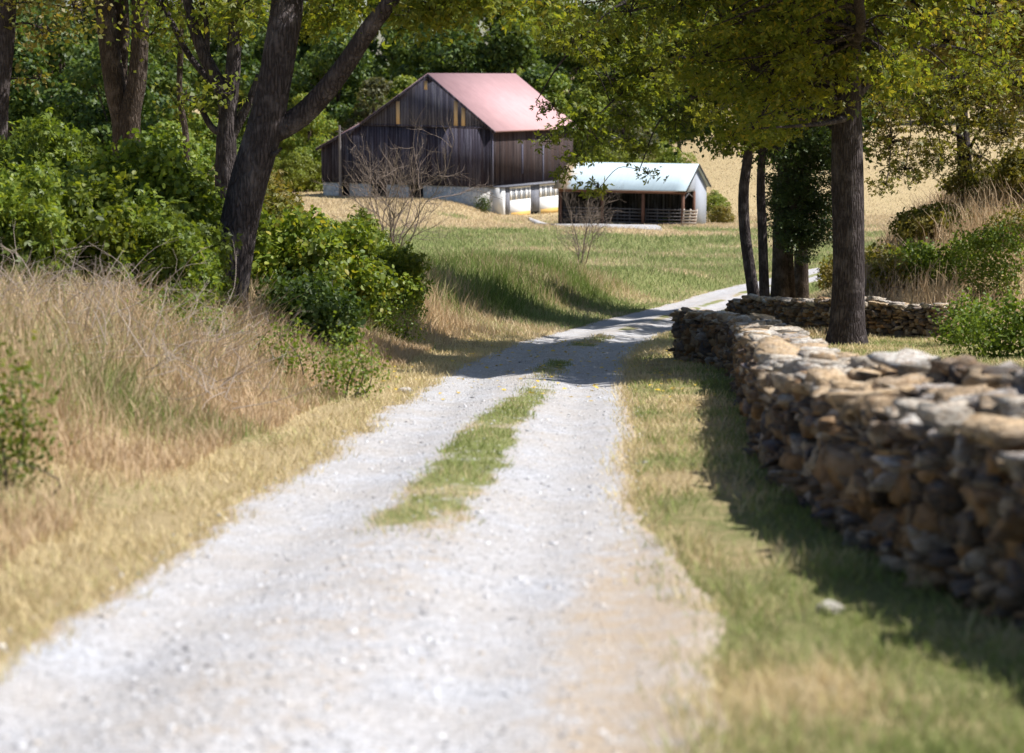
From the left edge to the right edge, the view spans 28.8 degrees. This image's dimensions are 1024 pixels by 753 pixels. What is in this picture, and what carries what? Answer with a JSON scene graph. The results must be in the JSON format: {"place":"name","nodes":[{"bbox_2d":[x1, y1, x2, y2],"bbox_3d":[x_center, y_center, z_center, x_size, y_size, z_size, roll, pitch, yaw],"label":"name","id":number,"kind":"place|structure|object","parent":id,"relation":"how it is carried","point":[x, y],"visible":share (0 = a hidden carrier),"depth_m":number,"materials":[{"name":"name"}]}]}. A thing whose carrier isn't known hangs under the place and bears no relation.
{"place":"outdoors","nodes":[
{"label":"outdoors","id":0,"kind":"place"},
{"bbox_2d":[0,266,823,752],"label":"gravel road","id":1,"kind":"structure","parent":0,"point":[656,618],"depth_m":9.78,"materials":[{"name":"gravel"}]},
{"bbox_2d":[290,332,714,400],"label":"fallen leaves","id":2,"kind":"object","parent":1,"relation":"on","point":[561,369],"visible":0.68,"depth_m":30.62,"materials":[{"name":"brown plant"}]},
{"bbox_2d":[0,67,1023,752],"bbox_3d":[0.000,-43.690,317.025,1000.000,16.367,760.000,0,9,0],"label":"ground","id":3,"kind":"structure","parent":0,"point":[738,535],"depth_m":12.87,"materials":[{"name":"beige plant"}]},
{"bbox_2d":[16,0,45,88],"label":"woodland tree","id":4,"kind":"object","parent":3,"relation":"on","point":[23,17],"visible":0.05,"depth_m":223.75,"materials":[{"name":"green plant"}]},
{"bbox_2d":[0,304,79,494],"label":"weed bush","id":5,"kind":"object","parent":3,"relation":"on","point":[20,439],"visible":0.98,"depth_m":13.69,"materials":[{"name":"green plant"}]},
{"bbox_2d":[8,19,73,141],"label":"woodland tree","id":6,"kind":"object","parent":3,"relation":"on","point":[29,106],"visible":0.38,"depth_m":117.34,"materials":[{"name":"green plant"}]},
{"bbox_2d":[0,149,83,297],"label":"bush","id":7,"kind":"object","parent":3,"relation":"on","point":[32,210],"visible":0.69,"depth_m":26.06,"materials":[{"name":"green plant"}]},
{"bbox_2d":[0,107,100,187],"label":"bush","id":8,"kind":"object","parent":3,"relation":"on","point":[42,137],"visible":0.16,"depth_m":32.00,"materials":[{"name":"green plant"}]},
{"bbox_2d":[18,3,107,158],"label":"woodland tree","id":9,"kind":"object","parent":3,"relation":"on","point":[66,55],"visible":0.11,"depth_m":132.14,"materials":[{"name":"green plant"}]},
{"bbox_2d":[0,0,128,146],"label":"broadleaf tree","id":10,"kind":"object","parent":3,"relation":"on","point":[8,26],"visible":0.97,"depth_m":39.72,"materials":[{"name":"green plant"}]},
{"bbox_2d":[35,0,157,165],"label":"broadleaf tree","id":11,"kind":"object","parent":3,"relation":"on","point":[124,92],"visible":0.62,"depth_m":45.22,"materials":[{"name":"brown plant"}]},
{"bbox_2d":[48,162,148,287],"bbox_3d":[-5.901,-1.899,28.391,2.857,2.327,2.920,6,10,35],"label":"bush","id":12,"kind":"object","parent":3,"relation":"on","point":[89,210],"visible":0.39,"depth_m":27.39,"materials":[{"name":"green plant"}]},
{"bbox_2d":[77,0,131,90],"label":"woodland tree","id":13,"kind":"object","parent":3,"relation":"on","point":[88,16],"depth_m":263.78,"materials":[{"name":"green plant"}]},
{"bbox_2d":[65,8,147,154],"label":"woodland tree","id":14,"kind":"object","parent":3,"relation":"on","point":[89,27],"visible":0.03,"depth_m":222.19,"materials":[{"name":"green plant"}]},
{"bbox_2d":[52,29,174,154],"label":"woodland tree","id":15,"kind":"object","parent":3,"relation":"on","point":[98,124],"visible":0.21,"depth_m":116.42,"materials":[{"name":"green plant"}]},
{"bbox_2d":[48,126,226,238],"bbox_3d":[-5.587,-2.372,30.860,3.295,3.000,3.156,0,9,0],"label":"bush","id":16,"kind":"object","parent":3,"relation":"on","point":[157,166],"visible":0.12,"depth_m":30.01,"materials":[{"name":"green plant"}]},
{"bbox_2d":[101,8,199,147],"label":"woodland tree","id":17,"kind":"object","parent":3,"relation":"on","point":[171,78],"visible":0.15,"depth_m":166.69,"materials":[{"name":"green plant"}]},
{"bbox_2d":[92,183,242,330],"bbox_3d":[-4.904,-1.691,28.378,2.131,2.147,3.147,0,9,0],"label":"bush","id":18,"kind":"object","parent":3,"relation":"on","point":[164,224],"visible":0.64,"depth_m":27.57,"materials":[{"name":"green plant"}]},
{"bbox_2d":[114,0,221,168],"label":"broadleaf tree","id":19,"kind":"object","parent":3,"relation":"on","point":[184,124],"visible":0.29,"depth_m":43.45,"materials":[{"name":"green plant"}]},
{"bbox_2d":[0,220,336,416],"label":"dead brush","id":20,"kind":"object","parent":3,"relation":"on","point":[153,335],"visible":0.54,"depth_m":21.75,"materials":[{"name":"plant"}]},
{"bbox_2d":[119,273,242,352],"bbox_3d":[-4.264,-0.771,25.173,1.763,1.086,1.016,0,9,0],"label":"weed bush","id":21,"kind":"object","parent":3,"relation":"on","point":[186,303],"visible":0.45,"depth_m":25.12,"materials":[{"name":"green plant"}]},
{"bbox_2d":[151,3,211,139],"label":"woodland tree","id":22,"kind":"object","parent":3,"relation":"on","point":[162,62],"visible":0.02,"depth_m":227.73,"materials":[{"name":"green plant"}]},
{"bbox_2d":[152,119,213,177],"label":"woodland tree","id":23,"kind":"object","parent":3,"relation":"on","point":[176,127],"visible":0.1,"depth_m":108.77,"materials":[{"name":"green plant"}]},
{"bbox_2d":[106,0,303,218],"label":"broadleaf tree","id":24,"kind":"object","parent":3,"relation":"on","point":[226,130],"visible":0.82,"depth_m":37.48,"materials":[{"name":"green plant"}]},
{"bbox_2d":[182,6,260,148],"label":"woodland tree","id":25,"kind":"object","parent":3,"relation":"on","point":[248,69],"visible":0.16,"depth_m":186.30,"materials":[{"name":"green plant"}]},
{"bbox_2d":[187,112,274,186],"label":"woodland tree","id":26,"kind":"object","parent":3,"relation":"on","point":[204,132],"visible":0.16,"depth_m":116.35,"materials":[{"name":"green plant"}]},
{"bbox_2d":[197,0,296,141],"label":"woodland tree","id":27,"kind":"object","parent":3,"relation":"on","point":[268,1],"visible":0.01,"depth_m":267.93,"materials":[{"name":"green plant"}]},
{"bbox_2d":[0,259,509,568],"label":"tall dry grass","id":28,"kind":"structure","parent":3,"relation":"on","point":[113,394],"depth_m":19.79,"materials":[{"name":"plant"}]},
{"bbox_2d":[237,13,311,158],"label":"woodland tree","id":29,"kind":"object","parent":3,"relation":"on","point":[258,48],"visible":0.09,"depth_m":235.79,"materials":[{"name":"green plant"}]},
{"bbox_2d":[243,96,306,160],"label":"woodland tree","id":30,"kind":"object","parent":3,"relation":"on","point":[287,149],"visible":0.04,"depth_m":197.95,"materials":[{"name":"green plant"}]},
{"bbox_2d":[256,167,307,237],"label":"bush","id":31,"kind":"object","parent":3,"relation":"on","point":[279,201],"visible":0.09,"depth_m":37.42,"materials":[{"name":"green plant"}]},
{"bbox_2d":[248,312,336,380],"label":"weed bush","id":32,"kind":"object","parent":3,"relation":"on","point":[295,354],"visible":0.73,"depth_m":25.20,"materials":[{"name":"green plant"}]},
{"bbox_2d":[271,152,316,192],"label":"bush","id":33,"kind":"object","parent":3,"relation":"on","point":[293,164],"visible":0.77,"depth_m":174.45,"materials":[{"name":"green plant"}]},
{"bbox_2d":[250,203,361,304],"bbox_3d":[-3.703,-1.968,33.962,2.253,2.575,3.057,0,9,0],"label":"bush","id":34,"kind":"object","parent":3,"relation":"on","point":[299,241],"visible":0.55,"depth_m":33.07,"materials":[{"name":"green plant"}]},
{"bbox_2d":[284,137,328,191],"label":"woodland tree","id":35,"kind":"object","parent":3,"relation":"on","point":[313,153],"visible":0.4,"depth_m":177.98,"materials":[{"name":"green plant"}]},
{"bbox_2d":[276,92,337,187],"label":"woodland tree","id":36,"kind":"object","parent":3,"relation":"on","point":[314,125],"visible":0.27,"depth_m":182.70,"materials":[{"name":"green plant"}]},
{"bbox_2d":[249,263,369,355],"bbox_3d":[-3.154,-0.977,31.072,1.894,1.544,3.150,0,9,0],"label":"bush","id":37,"kind":"object","parent":3,"relation":"on","point":[324,302],"visible":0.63,"depth_m":30.42,"materials":[{"name":"green plant"}]},
{"bbox_2d":[291,25,381,149],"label":"woodland tree","id":38,"kind":"object","parent":3,"relation":"on","point":[339,106],"visible":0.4,"depth_m":196.65,"materials":[{"name":"green plant"}]},
{"bbox_2d":[291,12,381,145],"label":"woodland tree","id":39,"kind":"object","parent":3,"relation":"on","point":[370,71],"visible":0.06,"depth_m":227.71,"materials":[{"name":"green plant"}]},
{"bbox_2d":[295,0,378,136],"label":"woodland tree","id":40,"kind":"object","parent":3,"relation":"on","point":[303,48],"visible":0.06,"depth_m":277.53,"materials":[{"name":"green plant"}]},
{"bbox_2d":[336,125,342,196],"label":"wooden pole","id":41,"kind":"object","parent":3,"relation":"on","point":[339,131],"visible":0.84,"depth_m":165.13,"materials":[{"name":"grey wood"}]},
{"bbox_2d":[306,310,399,401],"bbox_3d":[-1.922,-0.100,24.234,1.133,1.430,1.111,0,9,0],"label":"weed bush","id":42,"kind":"object","parent":3,"relation":"on","point":[352,374],"visible":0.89,"depth_m":24.18,"materials":[{"name":"green plant"}]},
{"bbox_2d":[322,204,395,250],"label":"bush","id":43,"kind":"object","parent":3,"relation":"on","point":[381,237],"visible":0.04,"depth_m":43.46,"materials":[{"name":"green plant"}]},
{"bbox_2d":[337,76,394,186],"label":"woodland tree","id":44,"kind":"object","parent":3,"relation":"on","point":[375,86],"visible":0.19,"depth_m":192.70,"materials":[{"name":"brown plant"}]},
{"bbox_2d":[321,212,425,332],"bbox_3d":[-3.055,-1.840,36.158,2.284,2.367,3.267,-5,10,-29],"label":"bush","id":45,"kind":"object","parent":3,"relation":"on","point":[372,282],"visible":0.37,"depth_m":35.21,"materials":[{"name":"green plant"}]},
{"bbox_2d":[187,0,586,312],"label":"broadleaf tree","id":46,"kind":"object","parent":3,"relation":"on","point":[272,123],"visible":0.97,"depth_m":29.52,"materials":[{"name":"brown plant"}]},
{"bbox_2d":[361,0,423,95],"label":"woodland tree","id":47,"kind":"object","parent":3,"relation":"on","point":[381,62],"visible":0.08,"depth_m":270.85,"materials":[{"name":"green plant"}]},
{"bbox_2d":[377,74,416,109],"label":"woodland tree","id":48,"kind":"object","parent":3,"relation":"on","point":[400,86],"visible":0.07,"depth_m":202.24,"materials":[{"name":"green plant"}]},
{"bbox_2d":[374,11,420,108],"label":"woodland tree","id":49,"kind":"object","parent":3,"relation":"on","point":[399,58],"visible":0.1,"depth_m":229.86,"materials":[{"name":"green plant"}]},
{"bbox_2d":[372,287,430,344],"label":"weed bush","id":50,"kind":"object","parent":3,"relation":"on","point":[401,328],"visible":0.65,"depth_m":36.17,"materials":[{"name":"green plant"}]},
{"bbox_2d":[371,241,433,323],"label":"bush","id":51,"kind":"object","parent":3,"relation":"on","point":[401,260],"visible":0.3,"depth_m":40.21,"materials":[{"name":"green plant"}]},
{"bbox_2d":[315,109,512,247],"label":"bare shrub","id":52,"kind":"object","parent":3,"relation":"on","point":[393,225],"visible":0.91,"depth_m":71.62,"materials":[{"name":"plant"}]},
{"bbox_2d":[389,20,484,82],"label":"woodland tree","id":53,"kind":"object","parent":3,"relation":"on","point":[417,65],"visible":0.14,"depth_m":211.65,"materials":[{"name":"green plant"}]},
{"bbox_2d":[315,73,572,214],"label":"barn","id":54,"kind":"structure","parent":3,"relation":"on","point":[492,117],"depth_m":162.76,"materials":[{"name":"wood"}]},
{"bbox_2d":[505,188,509,214],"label":"pillar","id":55,"kind":"structure","parent":54,"relation":"in","point":[507,190],"depth_m":160.19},
{"bbox_2d":[531,185,538,211],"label":"pillar","id":56,"kind":"structure","parent":54,"relation":"in","point":[534,188],"depth_m":164.03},
{"bbox_2d":[417,19,499,79],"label":"woodland tree","id":57,"kind":"object","parent":3,"relation":"on","point":[455,58],"visible":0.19,"depth_m":196.00,"materials":[{"name":"green plant"}]},
{"bbox_2d":[471,193,491,213],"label":"bush","id":58,"kind":"object","parent":3,"relation":"on","point":[482,203],"visible":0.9,"depth_m":156.65,"materials":[{"name":"green plant"}]},
{"bbox_2d":[472,0,536,51],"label":"woodland tree","id":59,"kind":"object","parent":3,"relation":"on","point":[496,19],"visible":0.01,"depth_m":265.58,"materials":[{"name":"green plant"}]},
{"bbox_2d":[0,319,1023,752],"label":"verge turf","id":60,"kind":"structure","parent":3,"relation":"on","point":[874,657],"depth_m":11.39,"materials":[{"name":"plant"}]},
{"bbox_2d":[469,18,557,96],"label":"woodland tree","id":61,"kind":"object","parent":3,"relation":"on","point":[510,48],"visible":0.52,"depth_m":194.18,"materials":[{"name":"green plant"}]},
{"bbox_2d":[486,18,544,73],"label":"woodland tree","id":62,"kind":"object","parent":3,"relation":"on","point":[538,49],"visible":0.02,"depth_m":233.91,"materials":[{"name":"green plant"}]},
{"bbox_2d":[392,244,645,338],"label":"bank grass","id":63,"kind":"structure","parent":3,"relation":"on","point":[478,259],"depth_m":58.33,"materials":[{"name":"plant"}]},
{"bbox_2d":[522,0,566,64],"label":"woodland tree","id":64,"kind":"object","parent":3,"relation":"on","point":[542,57],"visible":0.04,"depth_m":279.95,"materials":[{"name":"green plant"}]},
{"bbox_2d":[530,71,591,160],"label":"woodland tree","id":65,"kind":"object","parent":3,"relation":"on","point":[555,87],"visible":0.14,"depth_m":193.05,"materials":[{"name":"green plant"}]},
{"bbox_2d":[542,21,614,151],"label":"woodland tree","id":66,"kind":"object","parent":3,"relation":"on","point":[566,67],"visible":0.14,"depth_m":231.91,"materials":[{"name":"green plant"}]},
{"bbox_2d":[562,4,610,114],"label":"woodland tree","id":67,"kind":"object","parent":3,"relation":"on","point":[594,10],"visible":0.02,"depth_m":283.05,"materials":[{"name":"green plant"}]},
{"bbox_2d":[551,166,622,264],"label":"bare shrub","id":68,"kind":"object","parent":3,"relation":"on","point":[586,228],"visible":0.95,"depth_m":91.95,"materials":[{"name":"plant"}]},
{"bbox_2d":[570,86,627,160],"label":"woodland tree","id":69,"kind":"object","parent":3,"relation":"on","point":[576,98],"visible":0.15,"depth_m":187.49,"materials":[{"name":"green plant"}]},
{"bbox_2d":[583,144,629,162],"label":"woodland tree","id":70,"kind":"object","parent":3,"relation":"on","point":[613,157],"visible":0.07,"depth_m":175.83,"materials":[{"name":"green plant"}]},
{"bbox_2d":[207,125,1023,221],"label":"hill grass","id":71,"kind":"structure","parent":3,"relation":"on","point":[311,195],"depth_m":187.82,"materials":[{"name":"plant"}]},
{"bbox_2d":[584,98,659,162],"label":"woodland tree","id":72,"kind":"object","parent":3,"relation":"on","point":[621,131],"visible":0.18,"depth_m":184.92,"materials":[{"name":"green plant"}]},
{"bbox_2d":[553,162,711,225],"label":"open shed","id":73,"kind":"structure","parent":3,"relation":"on","point":[677,191],"depth_m":138.91,"materials":[{"name":"white metal"}]},
{"bbox_2d":[620,153,653,162],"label":"woodland tree","id":74,"kind":"object","parent":3,"relation":"on","point":[627,160],"visible":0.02,"depth_m":174.48,"materials":[{"name":"green plant"}]},
{"bbox_2d":[600,18,679,158],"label":"woodland tree","id":75,"kind":"object","parent":3,"relation":"on","point":[640,107],"visible":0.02,"depth_m":235.25,"materials":[{"name":"green plant"}]},
{"bbox_2d":[616,90,677,160],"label":"woodland tree","id":76,"kind":"object","parent":3,"relation":"on","point":[657,152],"visible":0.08,"depth_m":188.84,"materials":[{"name":"green plant"}]},
{"bbox_2d":[518,0,789,295],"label":"broadleaf tree","id":77,"kind":"object","parent":3,"relation":"on","point":[628,81],"visible":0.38,"depth_m":48.82,"materials":[{"name":"green plant"}]},
{"bbox_2d":[297,192,1023,337],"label":"field grass","id":78,"kind":"structure","parent":3,"relation":"on","point":[541,325],"depth_m":103.70,"materials":[{"name":"plant"}]},
{"bbox_2d":[649,147,697,163],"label":"woodland tree","id":79,"kind":"object","parent":3,"relation":"on","point":[671,158],"visible":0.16,"depth_m":180.18,"materials":[{"name":"green plant"}]},
{"bbox_2d":[682,209,697,226],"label":"pallet","id":80,"kind":"object","parent":3,"relation":"on","point":[689,216],"visible":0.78,"depth_m":134.68,"materials":[{"name":"brown wood"}]},
{"bbox_2d":[706,190,730,215],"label":"bush","id":81,"kind":"object","parent":3,"relation":"on","point":[717,199],"visible":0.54,"depth_m":159.31,"materials":[{"name":"green plant"}]},
{"bbox_2d":[706,203,736,222],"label":"bush","id":82,"kind":"object","parent":3,"relation":"on","point":[723,214],"visible":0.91,"depth_m":145.29,"materials":[{"name":"green plant"}]},
{"bbox_2d":[628,0,917,296],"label":"broadleaf tree","id":83,"kind":"object","parent":3,"relation":"on","point":[763,161],"visible":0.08,"depth_m":54.68,"materials":[{"name":"green plant"}]},
{"bbox_2d":[523,0,1023,344],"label":"broadleaf tree","id":84,"kind":"object","parent":3,"relation":"on","point":[797,42],"visible":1,"depth_m":37.99,"materials":[{"name":"green plant"}]},
{"bbox_2d":[750,81,832,297],"bbox_3d":[8.882,-5.907,60.842,3.399,8.207,3.939,0,9,0],"label":"cedar tree","id":85,"kind":"object","parent":3,"relation":"on","point":[791,187],"visible":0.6,"depth_m":60.17,"materials":[{"name":"green plant"}]},
{"bbox_2d":[640,35,943,297],"bbox_3d":[9.526,-7.457,62.161,8.725,11.045,9.884,6,10,33],"label":"broadleaf tree","id":86,"kind":"object","parent":3,"relation":"on","point":[801,274],"visible":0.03,"depth_m":62.23,"materials":[{"name":"green plant"}]},
{"bbox_2d":[813,254,832,292],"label":"scrub","id":87,"kind":"object","parent":3,"relation":"on","point":[825,272],"visible":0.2,"depth_m":69.81,"materials":[{"name":"green plant"}]},
{"bbox_2d":[816,600,844,614],"bbox_3d":[1.538,1.125,9.626,0.140,0.085,0.119,0,9,0],"label":"loose stone","id":88,"kind":"object","parent":3,"relation":"on","point":[827,603],"visible":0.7,"depth_m":9.59,"materials":[{"name":"stone"}]},
{"bbox_2d":[725,293,954,338],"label":"stone wall","id":89,"kind":"structure","parent":3,"relation":"on","point":[897,319],"depth_m":44.08,"materials":[{"name":"stone"}]},
{"bbox_2d":[665,307,1023,628],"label":"stone wall","id":90,"kind":"structure","parent":3,"relation":"on","point":[911,461],"depth_m":11.61,"materials":[{"name":"stone"}]},
{"bbox_2d":[865,244,916,302],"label":"bare shrub","id":91,"kind":"object","parent":3,"relation":"on","point":[866,274],"visible":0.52,"depth_m":48.58,"materials":[{"name":"plant"}]},
{"bbox_2d":[865,239,932,295],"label":"scrub","id":92,"kind":"object","parent":3,"relation":"on","point":[879,257],"visible":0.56,"depth_m":52.22,"materials":[{"name":"green plant"}]},
{"bbox_2d":[882,237,952,282],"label":"scrub","id":93,"kind":"object","parent":3,"relation":"on","point":[925,252],"visible":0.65,"depth_m":52.25,"materials":[{"name":"green plant"}]},
{"bbox_2d":[887,200,981,241],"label":"scrub","id":94,"kind":"object","parent":3,"relation":"on","point":[907,223],"visible":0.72,"depth_m":56.43,"materials":[{"name":"green plant"}]},
{"bbox_2d":[862,0,1023,202],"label":"broadleaf tree","id":95,"kind":"object","parent":3,"relation":"on","point":[957,103],"visible":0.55,"depth_m":56.10,"materials":[{"name":"green plant"}]},
{"bbox_2d":[865,160,1023,324],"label":"tall bank grass","id":96,"kind":"structure","parent":3,"relation":"on","point":[891,238],"depth_m":54.83,"materials":[{"name":"plant"}]},
{"bbox_2d":[930,231,981,280],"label":"weed bush","id":97,"kind":"object","parent":3,"relation":"on","point":[948,251],"visible":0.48,"depth_m":51.88,"materials":[{"name":"green plant"}]},
{"bbox_2d":[898,0,1023,139],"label":"broadleaf tree","id":98,"kind":"object","parent":3,"relation":"on","point":[940,52],"visible":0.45,"depth_m":49.20,"materials":[{"name":"green plant"}]},
{"bbox_2d":[928,287,1003,346],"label":"weed bush","id":99,"kind":"object","parent":3,"relation":"on","point":[959,310],"visible":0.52,"depth_m":39.08,"materials":[{"name":"green plant"}]},
{"bbox_2d":[935,166,1003,197],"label":"scrub","id":100,"kind":"object","parent":3,"relation":"on","point":[952,184],"visible":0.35,"depth_m":59.24,"materials":[{"name":"green plant"}]},
{"bbox_2d":[939,285,1023,358],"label":"weed bush","id":101,"kind":"object","parent":3,"relation":"on","point":[1005,336],"visible":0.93,"depth_m":34.02,"materials":[{"name":"green plant"}]},
{"bbox_2d":[942,218,1023,301],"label":"weed bush","id":102,"kind":"object","parent":3,"relation":"on","point":[991,247],"visible":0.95,"depth_m":49.80,"materials":[{"name":"green plant"}]},
{"bbox_2d":[980,202,1023,241],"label":"weed bush","id":103,"kind":"object","parent":3,"relation":"on","point":[1019,216],"visible":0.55,"depth_m":53.91,"materials":[{"name":"green plant"}]},
{"bbox_2d":[987,143,1023,202],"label":"scrub","id":104,"kind":"object","parent":3,"relation":"on","point":[1014,163],"visible":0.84,"depth_m":57.19,"materials":[{"name":"green plant"}]},
{"bbox_2d":[58,0,1016,73],"label":"sky","id":105,"kind":"structure","parent":0,"point":[379,36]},
{"bbox_2d":[529,217,660,229],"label":"farm track","id":106,"kind":"structure","parent":0,"point":[644,226],"depth_m":131.86,"materials":[{"name":"gravel"}]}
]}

